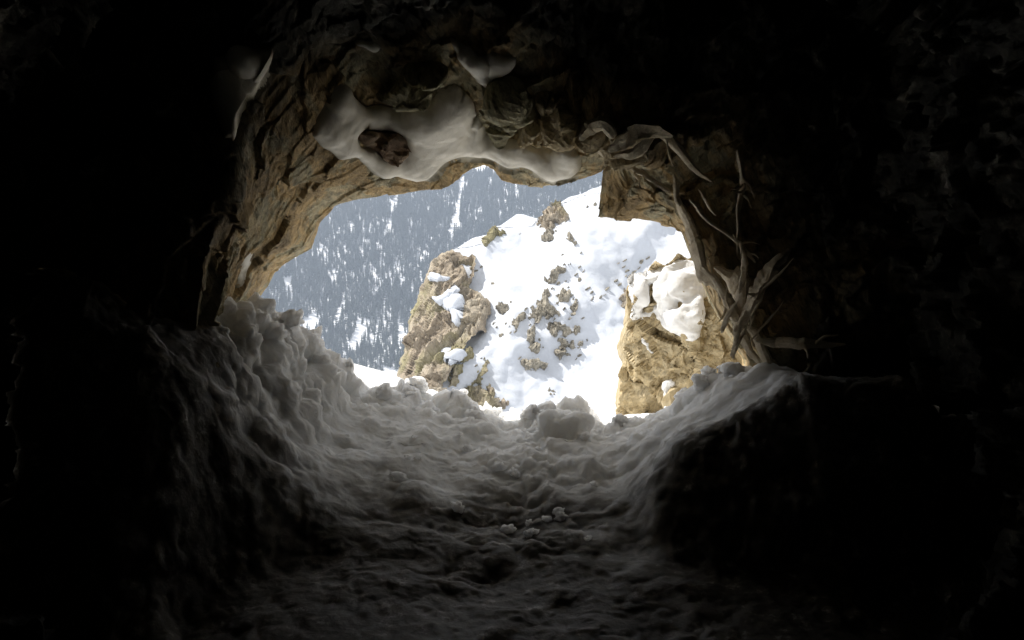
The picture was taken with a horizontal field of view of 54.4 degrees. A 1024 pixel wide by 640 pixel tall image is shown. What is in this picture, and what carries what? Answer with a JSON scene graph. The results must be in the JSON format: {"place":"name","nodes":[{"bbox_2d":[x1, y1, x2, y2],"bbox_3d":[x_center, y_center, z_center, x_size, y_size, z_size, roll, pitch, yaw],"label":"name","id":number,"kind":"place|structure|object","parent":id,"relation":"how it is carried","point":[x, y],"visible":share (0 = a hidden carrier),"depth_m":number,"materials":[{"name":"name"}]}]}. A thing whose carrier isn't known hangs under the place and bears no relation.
{"place":"outdoors","nodes":[
{"label":"outdoors","id":0,"kind":"place"},
{"bbox_2d":[265,165,600,375],"bbox_3d":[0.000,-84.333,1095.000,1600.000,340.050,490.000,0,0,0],"label":"mountain terrain","id":1,"kind":"structure","parent":0,"point":[311,319],"depth_m":1062.55,"materials":[{"name":"white snow"}]},
{"bbox_2d":[377,320,380,334],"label":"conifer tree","id":2,"kind":"object","parent":1,"relation":"on","point":[379,328],"visible":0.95,"depth_m":953.74,"materials":[{"name":"plant"}]},
{"bbox_2d":[261,166,602,370],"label":"forest","id":3,"kind":"object","parent":1,"relation":"on","point":[365,207],"visible":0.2,"depth_m":1117.75,"materials":[{"name":"grey plant"}]},
{"bbox_2d":[0,0,1023,639],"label":"cave wall","id":4,"kind":"structure","parent":0,"point":[878,144],"depth_m":3.89,"materials":[{"name":"brown stone"}]},
{"bbox_2d":[207,45,272,139],"bbox_3d":[-1.011,-0.858,3.736,0.251,0.373,0.174,0,0,-25],"label":"ice curtain","id":5,"kind":"object","parent":4,"relation":"attached to","point":[237,78],"visible":1,"depth_m":3.70,"materials":[{"name":"white ice"}]},
{"bbox_2d":[235,252,252,287],"bbox_3d":[-1.214,-0.238,4.494,0.101,0.203,0.262,0,0,-18],"label":"ice strip","id":6,"kind":"object","parent":4,"relation":"attached to","point":[245,264],"visible":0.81,"depth_m":4.55,"materials":[{"name":"white ice"}]},
{"bbox_2d":[355,39,380,52],"bbox_3d":[-0.602,-1.157,4.172,0.133,0.068,0.081,0,0,-32],"label":"ice lump","id":7,"kind":"object","parent":4,"relation":"attached to","point":[371,46],"visible":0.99,"depth_m":4.15,"materials":[{"name":"white ice"}]},
{"bbox_2d":[358,130,411,166],"bbox_3d":[-0.602,-0.796,4.531,0.172,0.174,0.334,0,0,39],"label":"ceiling rock","id":8,"kind":"object","parent":4,"relation":"attached to","point":[392,148],"visible":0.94,"depth_m":4.52,"materials":[{"name":"brown stone"}]},
{"bbox_2d":[376,60,447,112],"bbox_3d":[-0.430,-1.006,4.327,0.213,0.206,0.374,0,0,-37],"label":"ceiling rock","id":9,"kind":"object","parent":4,"relation":"attached to","point":[416,86],"visible":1,"depth_m":4.24,"materials":[{"name":"brown stone"}]},
{"bbox_2d":[313,84,581,185],"bbox_3d":[-0.320,-0.854,4.677,1.391,0.396,0.634,0,0,-24],"label":"ice sheet","id":10,"kind":"object","parent":4,"relation":"attached to","point":[442,130],"visible":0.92,"depth_m":4.55,"materials":[{"name":"white ice"}]},
{"bbox_2d":[450,38,515,87],"bbox_3d":[-0.099,-1.104,4.253,0.236,0.166,0.326,0,0,27],"label":"ice tongue","id":11,"kind":"object","parent":4,"relation":"attached to","point":[483,70],"visible":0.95,"depth_m":4.20,"materials":[{"name":"white ice"}]},
{"bbox_2d":[0,268,1005,639],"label":"snow drift","id":12,"kind":"object","parent":4,"relation":"on","point":[172,482],"visible":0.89,"depth_m":3.56,"materials":[{"name":"white snow"}]},
{"bbox_2d":[262,321,287,340],"bbox_3d":[-1.030,0.060,4.306,0.119,0.102,0.110,-24,2,7],"label":"snow clod","id":13,"kind":"object","parent":12,"relation":"on","point":[274,330],"visible":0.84,"depth_m":4.28,"materials":[{"name":"white snow"}]},
{"bbox_2d":[284,332,291,342],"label":"snow clod","id":14,"kind":"object","parent":12,"relation":"on","point":[287,338],"visible":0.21,"depth_m":4.38,"materials":[{"name":"white snow"}]},
{"bbox_2d":[279,309,304,327],"bbox_3d":[-1.004,-0.002,4.512,0.097,0.100,0.125,0,0,27],"label":"snow clod","id":15,"kind":"object","parent":12,"relation":"on","point":[291,317],"visible":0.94,"depth_m":4.48,"materials":[{"name":"white snow"}]},
{"bbox_2d":[312,352,331,363],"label":"snow clod","id":16,"kind":"object","parent":12,"relation":"on","point":[322,358],"visible":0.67,"depth_m":4.62,"materials":[{"name":"white snow"}]},
{"bbox_2d":[345,362,352,366],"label":"snow clod","id":17,"kind":"object","parent":12,"relation":"on","point":[348,363],"visible":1,"depth_m":4.82,"materials":[{"name":"white snow"}]},
{"bbox_2d":[375,382,391,399],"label":"snow clod","id":18,"kind":"object","parent":12,"relation":"on","point":[383,391],"visible":0.98,"depth_m":4.88,"materials":[{"name":"white snow"}]},
{"bbox_2d":[392,471,408,481],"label":"snow clod","id":19,"kind":"object","parent":12,"relation":"on","point":[399,477],"visible":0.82,"depth_m":4.14,"materials":[{"name":"white snow"}]},
{"bbox_2d":[404,454,411,458],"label":"snow clod","id":20,"kind":"object","parent":12,"relation":"on","point":[407,456],"visible":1,"depth_m":4.31,"materials":[{"name":"white snow"}]},
{"bbox_2d":[401,385,419,393],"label":"snow clod","id":21,"kind":"object","parent":12,"relation":"on","point":[406,389],"visible":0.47,"depth_m":5.03,"materials":[{"name":"white snow"}]},
{"bbox_2d":[405,376,428,392],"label":"snow clod","id":22,"kind":"object","parent":12,"relation":"on","point":[421,383],"visible":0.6,"depth_m":5.17,"materials":[{"name":"white snow"}]},
{"bbox_2d":[413,454,421,459],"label":"snow clod","id":23,"kind":"object","parent":12,"relation":"on","point":[418,456],"visible":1,"depth_m":4.32,"materials":[{"name":"white snow"}]},
{"bbox_2d":[450,501,464,513],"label":"snow clod","id":24,"kind":"object","parent":12,"relation":"on","point":[457,506],"visible":1,"depth_m":4.00,"materials":[{"name":"white snow"}]},
{"bbox_2d":[463,444,471,451],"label":"snow clod","id":25,"kind":"object","parent":12,"relation":"on","point":[467,448],"visible":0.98,"depth_m":4.56,"materials":[{"name":"white snow"}]},
{"bbox_2d":[467,405,484,414],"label":"snow clod","id":26,"kind":"object","parent":12,"relation":"on","point":[475,408],"visible":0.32,"depth_m":4.96,"materials":[{"name":"white snow"}]},
{"bbox_2d":[464,409,489,421],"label":"snow clod","id":27,"kind":"object","parent":12,"relation":"on","point":[478,414],"visible":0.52,"depth_m":4.88,"materials":[{"name":"white snow"}]},
{"bbox_2d":[493,407,502,414],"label":"snow clod","id":28,"kind":"object","parent":12,"relation":"on","point":[498,411],"visible":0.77,"depth_m":5.16,"materials":[{"name":"white snow"}]},
{"bbox_2d":[490,461,507,471],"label":"snow clod","id":29,"kind":"object","parent":12,"relation":"on","point":[498,466],"visible":0.99,"depth_m":4.33,"materials":[{"name":"white snow"}]},
{"bbox_2d":[500,524,516,533],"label":"snow clod","id":30,"kind":"object","parent":12,"relation":"on","point":[509,528],"visible":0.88,"depth_m":3.92,"materials":[{"name":"white snow"}]},
{"bbox_2d":[509,467,520,478],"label":"snow clod","id":31,"kind":"object","parent":12,"relation":"on","point":[514,473],"visible":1,"depth_m":4.29,"materials":[{"name":"white snow"}]},
{"bbox_2d":[523,528,532,537],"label":"snow clod","id":32,"kind":"object","parent":12,"relation":"on","point":[528,533],"visible":1,"depth_m":3.85,"materials":[{"name":"white snow"}]},
{"bbox_2d":[520,404,536,419],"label":"snow clod","id":33,"kind":"object","parent":12,"relation":"on","point":[527,413],"visible":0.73,"depth_m":4.98,"materials":[{"name":"white snow"}]},
{"bbox_2d":[525,519,531,526],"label":"snow clod","id":34,"kind":"object","parent":12,"relation":"on","point":[528,522],"visible":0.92,"depth_m":3.96,"materials":[{"name":"white snow"}]},
{"bbox_2d":[527,421,537,432],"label":"snow clod","id":35,"kind":"object","parent":12,"relation":"on","point":[533,427],"visible":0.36,"depth_m":4.87,"materials":[{"name":"white snow"}]},
{"bbox_2d":[531,528,539,534],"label":"snow clod","id":36,"kind":"object","parent":12,"relation":"on","point":[535,531],"visible":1,"depth_m":3.86,"materials":[{"name":"white snow"}]},
{"bbox_2d":[532,400,555,416],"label":"snow clod","id":37,"kind":"object","parent":12,"relation":"on","point":[549,404],"visible":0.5,"depth_m":4.97,"materials":[{"name":"white snow"}]},
{"bbox_2d":[542,516,551,522],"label":"snow clod","id":38,"kind":"object","parent":12,"relation":"on","point":[548,519],"visible":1,"depth_m":3.94,"materials":[{"name":"white snow"}]},
{"bbox_2d":[552,507,564,514],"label":"snow clod","id":39,"kind":"object","parent":12,"relation":"on","point":[557,510],"visible":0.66,"depth_m":3.99,"materials":[{"name":"white snow"}]},
{"bbox_2d":[554,511,568,521],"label":"snow clod","id":40,"kind":"object","parent":12,"relation":"on","point":[561,516],"visible":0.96,"depth_m":3.94,"materials":[{"name":"white snow"}]},
{"bbox_2d":[578,431,590,441],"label":"snow clod","id":41,"kind":"object","parent":12,"relation":"on","point":[585,435],"visible":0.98,"depth_m":4.59,"materials":[{"name":"white snow"}]},
{"bbox_2d":[584,535,591,540],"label":"snow clod","id":42,"kind":"object","parent":12,"relation":"on","point":[587,537],"visible":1,"depth_m":3.75,"materials":[{"name":"white snow"}]},
{"bbox_2d":[589,480,598,486],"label":"snow clod","id":43,"kind":"object","parent":12,"relation":"on","point":[594,483],"visible":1,"depth_m":4.13,"materials":[{"name":"white snow"}]},
{"bbox_2d":[611,413,628,425],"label":"snow clod","id":44,"kind":"object","parent":12,"relation":"on","point":[620,419],"visible":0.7,"depth_m":4.83,"materials":[{"name":"white snow"}]},
{"bbox_2d":[615,253,741,414],"bbox_3d":[1.213,0.281,7.103,1.297,1.577,2.650,0,0,15],"label":"boulder","id":45,"kind":"object","parent":12,"relation":"on","point":[644,373],"visible":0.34,"depth_m":6.17,"materials":[{"name":"stone"}]},
{"bbox_2d":[641,338,652,353],"bbox_3d":[0.830,0.145,6.207,0.111,0.156,0.068,0,0,39],"label":"snow streak","id":46,"kind":"object","parent":45,"relation":"on","point":[644,342],"visible":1,"depth_m":6.19,"materials":[{"name":"white snow"}]},
{"bbox_2d":[627,258,706,340],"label":"melting snow","id":47,"kind":"structure","parent":45,"relation":"on","point":[672,282],"depth_m":5.95,"materials":[{"name":"white snow"}]},
{"bbox_2d":[662,379,674,396],"bbox_3d":[0.971,0.452,6.280,0.093,0.204,0.316,0,0,0],"label":"snow pocket","id":48,"kind":"object","parent":45,"relation":"on","point":[666,385],"visible":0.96,"depth_m":6.13,"materials":[{"name":"white snow"}]},
{"bbox_2d":[676,387,686,393],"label":"snow clod","id":49,"kind":"object","parent":12,"relation":"on","point":[682,390],"visible":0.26,"depth_m":4.81,"materials":[{"name":"white snow"}]},
{"bbox_2d":[691,374,709,390],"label":"snow clod","id":50,"kind":"object","parent":12,"relation":"on","point":[701,382],"visible":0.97,"depth_m":4.49,"materials":[{"name":"white snow"}]},
{"bbox_2d":[700,365,716,374],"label":"snow clod","id":51,"kind":"object","parent":12,"relation":"on","point":[707,370],"visible":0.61,"depth_m":4.58,"materials":[{"name":"white snow"}]},
{"bbox_2d":[701,265,760,363],"bbox_3d":[0.966,-0.015,4.358,0.267,0.454,0.098,0,0,40],"label":"wood stave","id":52,"kind":"object","parent":12,"relation":"on","point":[735,315],"visible":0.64,"depth_m":4.35,"materials":[{"name":"brown wood"}]},
{"bbox_2d":[708,258,720,301],"bbox_3d":[0.890,-0.180,4.402,0.081,0.204,0.026,0,0,-27],"label":"wood shard","id":53,"kind":"object","parent":52,"relation":"on","point":[719,297],"visible":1,"depth_m":4.39,"materials":[{"name":"brown wood"}]},
{"bbox_2d":[724,289,730,317],"bbox_3d":[0.939,-0.073,4.331,0.034,0.128,0.049,0,0,0],"label":"wood shard","id":54,"kind":"object","parent":52,"relation":"on","point":[726,303],"visible":0.82,"depth_m":4.33,"materials":[{"name":"brown wood"}]},
{"bbox_2d":[714,266,750,334],"bbox_3d":[0.991,-0.088,4.402,0.104,0.306,0.192,0,0,-32],"label":"wood flake","id":55,"kind":"object","parent":52,"relation":"attached to","point":[731,278],"visible":0.74,"depth_m":4.39,"materials":[{"name":"brown wood"}]},
{"bbox_2d":[720,362,744,376],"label":"snow clod","id":56,"kind":"object","parent":12,"relation":"on","point":[724,366],"visible":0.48,"depth_m":4.43,"materials":[{"name":"white snow"}]},
{"bbox_2d":[726,363,745,375],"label":"snow clod","id":57,"kind":"object","parent":12,"relation":"on","point":[735,369],"visible":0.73,"depth_m":4.40,"materials":[{"name":"white snow"}]},
{"bbox_2d":[730,310,747,356],"bbox_3d":[0.981,-0.019,4.197,0.043,0.355,0.157,0,0,-39],"label":"wood splinter","id":58,"kind":"object","parent":12,"relation":"on","point":[743,317],"visible":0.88,"depth_m":4.20,"materials":[{"name":"brown wood"}]},
{"bbox_2d":[732,323,746,358],"bbox_3d":[0.965,0.077,4.227,0.071,0.182,0.025,0,0,36],"label":"wood shard","id":59,"kind":"object","parent":58,"relation":"on","point":[742,334],"visible":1,"depth_m":4.22,"materials":[{"name":"brown wood"}]},
{"bbox_2d":[737,248,790,329],"bbox_3d":[1.021,-0.127,4.129,0.244,0.340,0.126,0,0,39],"label":"wood splinter","id":60,"kind":"object","parent":59,"relation":"on","point":[777,261],"visible":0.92,"depth_m":4.11,"materials":[{"name":"brown wood"}]},
{"bbox_2d":[750,266,771,318],"bbox_3d":[1.028,-0.113,4.103,0.094,0.224,0.024,0,0,28],"label":"wood shard","id":61,"kind":"object","parent":60,"relation":"attached to","point":[760,299],"visible":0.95,"depth_m":4.10,"materials":[{"name":"brown wood"}]},
{"bbox_2d":[750,259,792,298],"bbox_3d":[1.051,-0.169,4.032,0.175,0.167,0.021,0,0,11],"label":"wood shard","id":62,"kind":"object","parent":60,"relation":"attached to","point":[774,278],"visible":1,"depth_m":4.03,"materials":[{"name":"brown wood"}]},
{"bbox_2d":[746,325,771,363],"bbox_3d":[1.055,0.133,4.256,0.131,0.231,0.062,0,0,18],"label":"wood stump","id":63,"kind":"object","parent":12,"relation":"on","point":[763,353],"visible":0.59,"depth_m":4.24,"materials":[{"name":"brown wood"}]},
{"bbox_2d":[754,335,845,357],"bbox_3d":[1.154,0.105,4.031,0.373,0.095,0.081,0,0,36],"label":"fallen log","id":64,"kind":"object","parent":12,"relation":"on","point":[805,344],"visible":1,"depth_m":4.01,"materials":[{"name":"brown wood"}]},
{"bbox_2d":[483,75,534,149],"bbox_3d":[-0.011,-0.930,4.477,0.233,0.284,0.412,0,0,0],"label":"ceiling rock","id":65,"kind":"object","parent":4,"relation":"attached to","point":[508,107],"visible":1,"depth_m":4.33,"materials":[{"name":"brown stone"}]},
{"bbox_2d":[514,91,581,151],"bbox_3d":[0.174,-0.883,4.515,0.240,0.262,0.407,0,0,-20],"label":"ceiling rock","id":66,"kind":"object","parent":4,"relation":"attached to","point":[555,125],"visible":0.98,"depth_m":4.39,"materials":[{"name":"stone"}]},
{"bbox_2d":[579,116,616,140],"bbox_3d":[0.362,-0.799,4.161,0.151,0.089,0.106,0,0,44],"label":"rock flake","id":67,"kind":"object","parent":4,"relation":"attached to","point":[605,125],"visible":1,"depth_m":4.14,"materials":[{"name":"brown stone"}]},
{"bbox_2d":[575,112,654,170],"bbox_3d":[0.446,-0.782,4.376,0.342,0.259,0.278,0,0,0],"label":"ceiling rock","id":68,"kind":"object","parent":4,"relation":"attached to","point":[598,141],"visible":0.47,"depth_m":4.31,"materials":[{"name":"stone"}]},
{"bbox_2d":[581,125,670,193],"bbox_3d":[0.501,-0.708,4.380,0.406,0.304,0.076,0,0,0],"label":"exposed root","id":69,"kind":"object","parent":68,"relation":"attached to","point":[644,174],"visible":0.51,"depth_m":4.39,"materials":[{"name":"brown wood"}]},
{"bbox_2d":[608,124,672,152],"bbox_3d":[0.537,-0.761,4.189,0.244,0.108,0.172,0,0,27],"label":"rock flake","id":70,"kind":"object","parent":68,"relation":"attached to","point":[632,136],"visible":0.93,"depth_m":4.17,"materials":[{"name":"brown stone"}]},
{"bbox_2d":[613,138,652,159],"bbox_3d":[0.515,-0.723,4.227,0.167,0.084,0.082,0,0,29],"label":"rock flake","id":71,"kind":"object","parent":4,"relation":"attached to","point":[640,149],"visible":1,"depth_m":4.20,"materials":[{"name":"brown stone"}]},
{"bbox_2d":[673,173,680,206],"bbox_3d":[0.720,-0.567,4.351,0.038,0.146,0.041,0,0,0],"label":"wood peg","id":72,"kind":"object","parent":4,"relation":"attached to","point":[676,185],"visible":1,"depth_m":4.34,"materials":[{"name":"brown wood"}]},
{"bbox_2d":[660,132,711,181],"bbox_3d":[0.737,-0.709,4.299,0.253,0.230,0.071,0,0,0],"label":"wood fin","id":73,"kind":"object","parent":4,"relation":"attached to","point":[675,145],"visible":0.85,"depth_m":4.28,"materials":[{"name":"brown wood"}]},
{"bbox_2d":[666,141,672,165],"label":"wood shard","id":74,"kind":"object","parent":73,"relation":"attached to","point":[669,154],"visible":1,"depth_m":4.26,"materials":[{"name":"brown wood"}]},
{"bbox_2d":[676,197,716,290],"bbox_3d":[0.828,-0.361,4.508,0.097,0.462,0.218,0,0,-38],"label":"wood slab","id":75,"kind":"object","parent":4,"relation":"attached to","point":[697,250],"depth_m":4.49,"materials":[{"name":"brown wood"}]},
{"bbox_2d":[699,190,715,215],"bbox_3d":[0.842,-0.503,4.280,0.084,0.120,0.015,0,0,36],"label":"wood shard","id":76,"kind":"object","parent":4,"relation":"attached to","point":[706,202],"visible":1,"depth_m":4.28,"materials":[{"name":"brown wood"}]},
{"bbox_2d":[689,199,759,262],"bbox_3d":[0.895,-0.376,4.182,0.302,0.277,0.083,0,0,30],"label":"exposed root","id":77,"kind":"object","parent":4,"relation":"attached to","point":[698,207],"visible":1,"depth_m":4.21,"materials":[{"name":"brown wood"}]},
{"bbox_2d":[738,241,747,293],"bbox_3d":[0.972,-0.220,4.179,0.040,0.223,0.087,0,0,9],"label":"wood stake","id":78,"kind":"object","parent":77,"relation":"attached to","point":[744,270],"visible":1,"depth_m":4.18,"materials":[{"name":"brown wood"}]},
{"bbox_2d":[720,300,737,332],"bbox_3d":[0.928,-0.015,4.274,0.025,0.143,0.091,0,0,-42],"label":"wood shard","id":79,"kind":"object","parent":4,"relation":"attached to","point":[728,314],"visible":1,"depth_m":4.27,"materials":[{"name":"brown wood"}]},
{"bbox_2d":[731,150,754,238],"bbox_3d":[0.915,-0.505,3.982,0.097,0.361,0.082,0,0,0],"label":"dry twig","id":80,"kind":"object","parent":4,"relation":"attached to","point":[742,188],"visible":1,"depth_m":3.99,"materials":[{"name":"brown wood"}]},
{"bbox_2d":[747,300,783,343],"bbox_3d":[1.059,0.010,4.163,0.151,0.185,0.020,0,0,19],"label":"wood shard","id":81,"kind":"object","parent":4,"relation":"attached to","point":[763,325],"visible":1,"depth_m":4.16,"materials":[{"name":"brown wood"}]},
{"bbox_2d":[441,186,690,418],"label":"snowy hill","id":82,"kind":"structure","parent":0,"point":[516,267],"depth_m":61.21,"materials":[{"name":"white snow"}]},
{"bbox_2d":[397,249,490,391],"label":"cliff face","id":83,"kind":"object","parent":82,"relation":"on","point":[433,331],"visible":0.69,"depth_m":60.35},
{"bbox_2d":[427,272,449,281],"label":"snow pocket","id":84,"kind":"object","parent":83,"relation":"attached to","point":[433,276],"visible":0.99,"depth_m":62.34,"materials":[{"name":"white snow"}]},
{"bbox_2d":[432,285,464,326],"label":"snow pocket","id":85,"kind":"object","parent":83,"relation":"attached to","point":[451,300],"visible":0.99,"depth_m":59.77,"materials":[{"name":"white snow"}]},
{"bbox_2d":[444,349,466,364],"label":"snow pocket","id":86,"kind":"object","parent":83,"relation":"attached to","point":[453,356],"visible":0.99,"depth_m":54.97,"materials":[{"name":"white snow"}]},
{"bbox_2d":[448,346,473,386],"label":"rock outcrop","id":87,"kind":"object","parent":82,"relation":"on","point":[457,370],"visible":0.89,"depth_m":55.47,"materials":[{"name":"stone"}]},
{"bbox_2d":[471,357,489,385],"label":"rock outcrop","id":88,"kind":"object","parent":82,"relation":"on","point":[484,370],"visible":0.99,"depth_m":55.87,"materials":[{"name":"stone"}]},
{"bbox_2d":[465,383,508,410],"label":"rock outcrop","id":89,"kind":"object","parent":82,"relation":"on","point":[478,394],"visible":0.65,"depth_m":54.63,"materials":[{"name":"stone"}]},
{"bbox_2d":[480,225,505,246],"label":"rock outcrop","id":90,"kind":"object","parent":82,"relation":"on","point":[491,235],"visible":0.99,"depth_m":67.45,"materials":[{"name":"stone"}]},
{"bbox_2d":[495,301,508,314],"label":"rock outcrop","id":91,"kind":"object","parent":82,"relation":"on","point":[501,307],"visible":1,"depth_m":59.57,"materials":[{"name":"grey stone"}]},
{"bbox_2d":[509,312,525,328],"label":"rock outcrop","id":92,"kind":"object","parent":82,"relation":"on","point":[521,316],"visible":1,"depth_m":58.45,"materials":[{"name":"grey stone"}]},
{"bbox_2d":[520,358,548,370],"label":"rock outcrop","id":93,"kind":"object","parent":82,"relation":"on","point":[534,364],"visible":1,"depth_m":56.86,"materials":[{"name":"grey stone"}]},
{"bbox_2d":[527,324,543,353],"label":"rock outcrop","id":94,"kind":"object","parent":82,"relation":"on","point":[535,346],"visible":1,"depth_m":57.67,"materials":[{"name":"grey stone"}]},
{"bbox_2d":[528,287,559,323],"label":"rock outcrop","id":95,"kind":"object","parent":82,"relation":"on","point":[546,309],"visible":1,"depth_m":59.12,"materials":[{"name":"grey stone"}]},
{"bbox_2d":[541,228,556,241],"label":"rock outcrop","id":96,"kind":"object","parent":82,"relation":"on","point":[548,234],"visible":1,"depth_m":66.21,"materials":[{"name":"grey stone"}]},
{"bbox_2d":[536,199,568,229],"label":"rock outcrop","id":97,"kind":"object","parent":82,"relation":"on","point":[556,212],"visible":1,"depth_m":67.57,"materials":[{"name":"stone"}]},
{"bbox_2d":[544,263,570,283],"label":"rock outcrop","id":98,"kind":"object","parent":82,"relation":"on","point":[555,272],"visible":1,"depth_m":62.03,"materials":[{"name":"grey stone"}]},
{"bbox_2d":[554,346,570,359],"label":"rock outcrop","id":99,"kind":"object","parent":82,"relation":"on","point":[558,353],"visible":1,"depth_m":57.97,"materials":[{"name":"grey stone"}]},
{"bbox_2d":[547,321,579,337],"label":"rock outcrop","id":100,"kind":"object","parent":82,"relation":"on","point":[554,327],"visible":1,"depth_m":58.38,"materials":[{"name":"grey stone"}]},
{"bbox_2d":[556,287,571,303],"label":"rock outcrop","id":101,"kind":"object","parent":82,"relation":"on","point":[564,295],"visible":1,"depth_m":59.85,"materials":[{"name":"grey stone"}]},
{"bbox_2d":[566,231,576,245],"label":"rock outcrop","id":102,"kind":"object","parent":82,"relation":"on","point":[570,236],"visible":1,"depth_m":64.20,"materials":[{"name":"grey stone"}]},
{"bbox_2d":[557,338,587,349],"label":"rock outcrop","id":103,"kind":"object","parent":82,"relation":"on","point":[565,343],"visible":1,"depth_m":58.16,"materials":[{"name":"grey stone"}]},
{"bbox_2d":[570,298,577,315],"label":"rock outcrop","id":104,"kind":"object","parent":82,"relation":"on","point":[574,307],"visible":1,"depth_m":59.09,"materials":[{"name":"grey stone"}]},
{"bbox_2d":[619,288,626,307],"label":"rock outcrop","id":105,"kind":"object","parent":82,"relation":"on","point":[622,297],"visible":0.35,"depth_m":61.50,"materials":[{"name":"stone"}]}
]}

